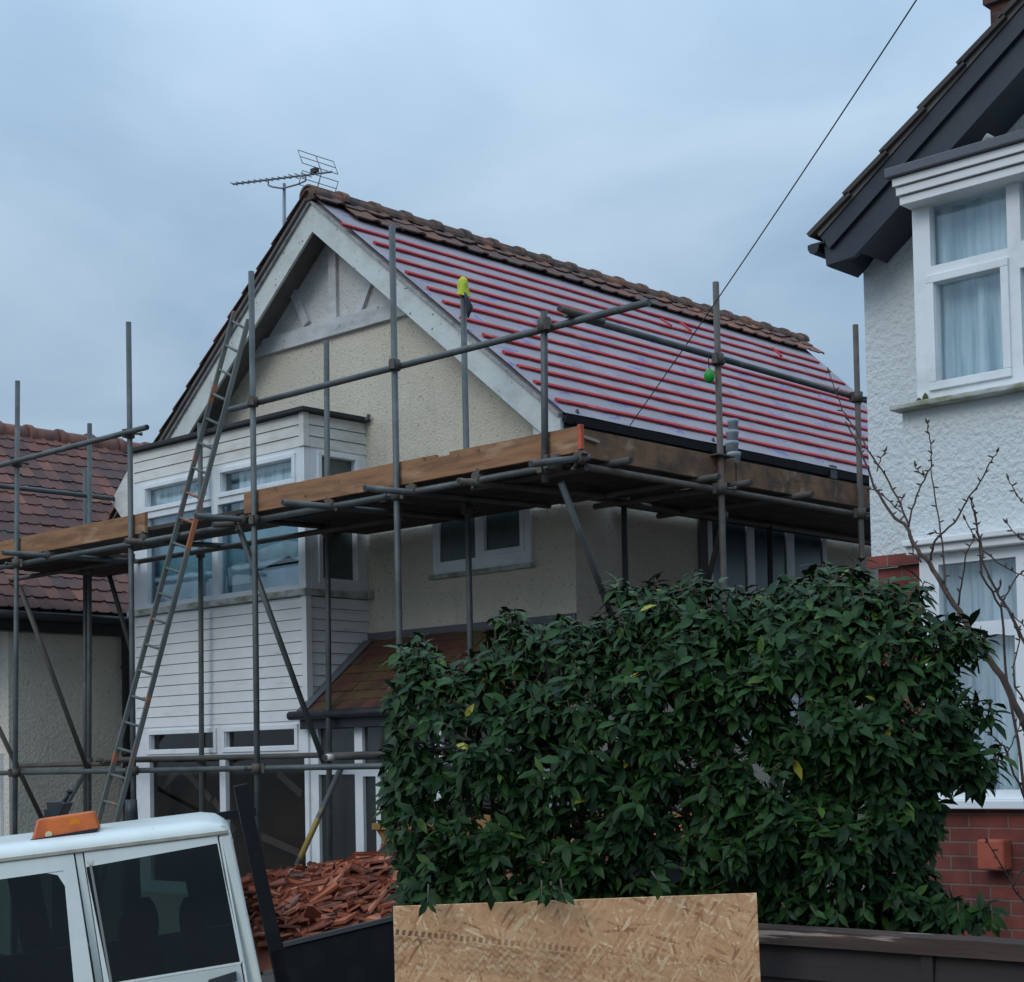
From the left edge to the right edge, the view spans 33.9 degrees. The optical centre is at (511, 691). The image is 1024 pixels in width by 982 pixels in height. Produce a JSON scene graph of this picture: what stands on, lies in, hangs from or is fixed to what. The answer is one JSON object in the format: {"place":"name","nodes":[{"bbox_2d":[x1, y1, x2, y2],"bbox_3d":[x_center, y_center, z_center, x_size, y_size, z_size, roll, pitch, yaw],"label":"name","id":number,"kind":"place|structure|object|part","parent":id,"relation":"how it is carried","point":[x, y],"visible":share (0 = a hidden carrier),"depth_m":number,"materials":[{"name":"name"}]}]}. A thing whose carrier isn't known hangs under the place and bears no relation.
{"place":"outdoors","nodes":[
{"label":"outdoors","id":0,"kind":"place"},
{"bbox_2d":[261,969,274,981],"bbox_3d":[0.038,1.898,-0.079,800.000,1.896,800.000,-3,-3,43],"label":"ground","id":1,"kind":"structure","parent":0,"point":[267,976],"depth_m":13.93,"materials":[{"name":"grey concrete"}]},
{"bbox_2d":[44,789,97,943],"bbox_3d":[-2.799,1.679,10.694,0.281,2.129,0.269,-1,-2,0],"label":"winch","id":2,"kind":"object","parent":1,"relation":"on","point":[58,808],"visible":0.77,"depth_m":10.64,"materials":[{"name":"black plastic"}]},
{"bbox_2d":[0,421,159,835],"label":"neighbouring house","id":3,"kind":"structure","parent":1,"relation":"on","point":[55,602],"depth_m":19.12,"materials":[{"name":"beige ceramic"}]},
{"bbox_2d":[0,753,3,835],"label":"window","id":4,"kind":"structure","parent":3,"relation":"in","point":[1,754],"depth_m":18.42,"materials":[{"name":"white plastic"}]},
{"bbox_2d":[125,799,137,820],"bbox_3d":[-2.613,1.626,11.563,0.174,1.768,0.174,-3,-3,43],"label":"cone post","id":5,"kind":"object","parent":1,"relation":"on","point":[131,809],"visible":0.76,"depth_m":11.56,"materials":[{"name":"black plastic"}]},
{"bbox_2d":[97,311,248,822],"bbox_3d":[-3.109,-0.518,14.638,1.690,5.924,0.517,0,-3,-32],"label":"ladder","id":6,"kind":"object","parent":1,"relation":"on","point":[175,596],"visible":0.76,"depth_m":14.70,"materials":[{"name":"grey metal"}]},
{"bbox_2d":[0,783,804,981],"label":"flatbed truck","id":7,"kind":"object","parent":1,"relation":"on","point":[168,904],"visible":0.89,"depth_m":8.50,"materials":[{"name":"white paint"}]},
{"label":"door","id":8,"kind":"part","parent":7,"relation":"part of","materials":[{"name":"white paint"}]},
{"bbox_3d":[-1.663,1.639,8.473,0.952,1.806,0.175,-1,-2,-12],"label":"door","id":9,"kind":"part","parent":7,"relation":"part of","materials":[{"name":"white paint"}]},
{"bbox_2d":[227,825,695,971],"bbox_3d":[-0.116,1.107,9.662,3.075,0.684,1.696,-1,-2,-12],"label":"rubble","id":10,"kind":"object","parent":7,"relation":"on","point":[311,898],"visible":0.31,"depth_m":8.91,"materials":[{"name":"tile"}]},
{"bbox_2d":[0,225,870,974],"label":"scaffold","id":11,"kind":"object","parent":1,"relation":"on","point":[546,469],"visible":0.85,"depth_m":14.14,"materials":[{"name":"grey metal"}]},
{"bbox_2d":[457,276,472,317],"bbox_3d":[-0.392,-3.260,13.880,0.160,0.356,0.115,-3,-3,43],"label":"glove","id":12,"kind":"object","parent":11,"relation":"hanging from","point":[462,286],"visible":1,"depth_m":13.85,"materials":[{"name":"yellow fabric"}]},
{"bbox_2d":[704,356,714,382],"bbox_3d":[1.526,-2.494,12.993,0.081,0.209,0.081,-3,-3,43],"label":"marker light","id":13,"kind":"object","parent":11,"relation":"hanging from","point":[709,375],"visible":1,"depth_m":12.96,"materials":[{"name":"green plastic"}]},
{"bbox_2d":[725,418,740,460],"bbox_3d":[1.764,-1.962,13.419,0.125,0.441,0.125,-3,-3,43],"label":"tub stack","id":14,"kind":"object","parent":11,"relation":"on","point":[732,441],"visible":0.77,"depth_m":13.38,"materials":[{"name":"grey plastic"}]},
{"bbox_2d":[108,184,897,891],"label":"detached house","id":15,"kind":"structure","parent":1,"relation":"on","point":[322,272],"depth_m":15.98,"materials":[{"name":"paint"}]},
{"bbox_2d":[133,446,302,609],"bbox_3d":[-2.867,-1.548,16.452,2.709,1.321,0.189,-3,-3,43],"label":"window","id":16,"kind":"structure","parent":15,"relation":"in","point":[226,573],"depth_m":16.39,"materials":[{"name":"white plastic"}]},
{"bbox_2d":[136,724,311,877],"bbox_3d":[-2.712,1.251,16.416,2.744,1.865,0.442,-3,-3,43],"label":"window","id":17,"kind":"structure","parent":15,"relation":"in","point":[285,795],"depth_m":16.38,"materials":[{"name":"white plastic"}]},
{"bbox_2d":[230,150,337,224],"bbox_3d":[-2.444,-5.039,17.774,1.653,1.113,0.489,-3,-3,43],"label":"tv aerial","id":18,"kind":"object","parent":15,"relation":"attached to","point":[314,171],"visible":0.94,"depth_m":17.58,"materials":[{"name":"grey metal"}]},
{"bbox_2d":[310,447,367,592],"bbox_3d":[-1.633,-1.601,15.765,0.078,1.320,0.691,-3,-3,43],"label":"window","id":19,"kind":"structure","parent":15,"relation":"in","point":[349,557],"depth_m":15.80,"materials":[{"name":"white plastic"}]},
{"bbox_2d":[428,509,535,579],"bbox_3d":[-0.288,-1.514,14.934,1.280,0.930,0.062,-3,-3,43],"label":"window","id":20,"kind":"structure","parent":15,"relation":"in","point":[500,542],"depth_m":14.87,"materials":[{"name":"white plastic"}]},
{"bbox_2d":[707,521,826,740],"bbox_3d":[2.502,-0.729,16.241,0.030,2.400,2.010,-3,-3,43],"label":"window","id":21,"kind":"structure","parent":15,"relation":"in","point":[746,547],"depth_m":16.15,"materials":[{"name":"white glass"}]},
{"bbox_2d":[630,0,916,424],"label":"telephone wire","id":22,"kind":"object","parent":15,"relation":"attached to","point":[786,196],"visible":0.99,"depth_m":11.14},
{"bbox_2d":[393,893,760,981],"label":"osb board","id":23,"kind":"object","parent":1,"relation":"on","point":[701,938],"visible":1,"depth_m":5.54,"materials":[{"name":"beige wood"}]},
{"bbox_2d":[372,812,827,849],"bbox_3d":[0.748,1.563,11.537,3.060,1.408,1.580,-2,-2,14],"label":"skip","id":24,"kind":"object","parent":1,"relation":"on","point":[376,826],"visible":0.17,"depth_m":11.19,"materials":[{"name":"metal"}]},
{"bbox_2d":[372,557,1018,936],"bbox_3d":[0.682,0.873,6.656,2.400,2.766,2.271,-1,-2,-9],"label":"laurel hedge","id":25,"kind":"object","parent":1,"relation":"on","point":[838,761],"visible":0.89,"depth_m":6.23,"materials":[{"name":"green plant"}]},
{"bbox_2d":[391,903,1023,981],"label":"garden fence","id":26,"kind":"object","parent":1,"relation":"on","point":[792,953],"visible":0.33,"depth_m":5.56,"materials":[{"name":"grey wood"}]},
{"bbox_2d":[806,0,1023,938],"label":"rendered house","id":27,"kind":"structure","parent":1,"relation":"on","point":[919,224],"depth_m":9.06,"materials":[{"name":"white paint"}]},
{"bbox_2d":[912,182,1023,399],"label":"window","id":28,"kind":"structure","parent":27,"relation":"in","point":[968,259],"depth_m":9.06,"materials":[{"name":"white plastic"}]},
{"bbox_2d":[919,544,1023,799],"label":"window","id":29,"kind":"structure","parent":27,"relation":"in","point":[975,595],"depth_m":8.95,"materials":[{"name":"white plastic"}]},
{"bbox_2d":[827,367,1023,901],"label":"bare magnolia","id":30,"kind":"object","parent":1,"relation":"on","point":[1013,703],"visible":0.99,"depth_m":7.60,"materials":[{"name":"brown plant"}]},
{"bbox_2d":[0,0,990,442],"label":"sky","id":31,"kind":"structure","parent":0,"point":[651,143],"materials":[{"name":"blue"}]}
]}

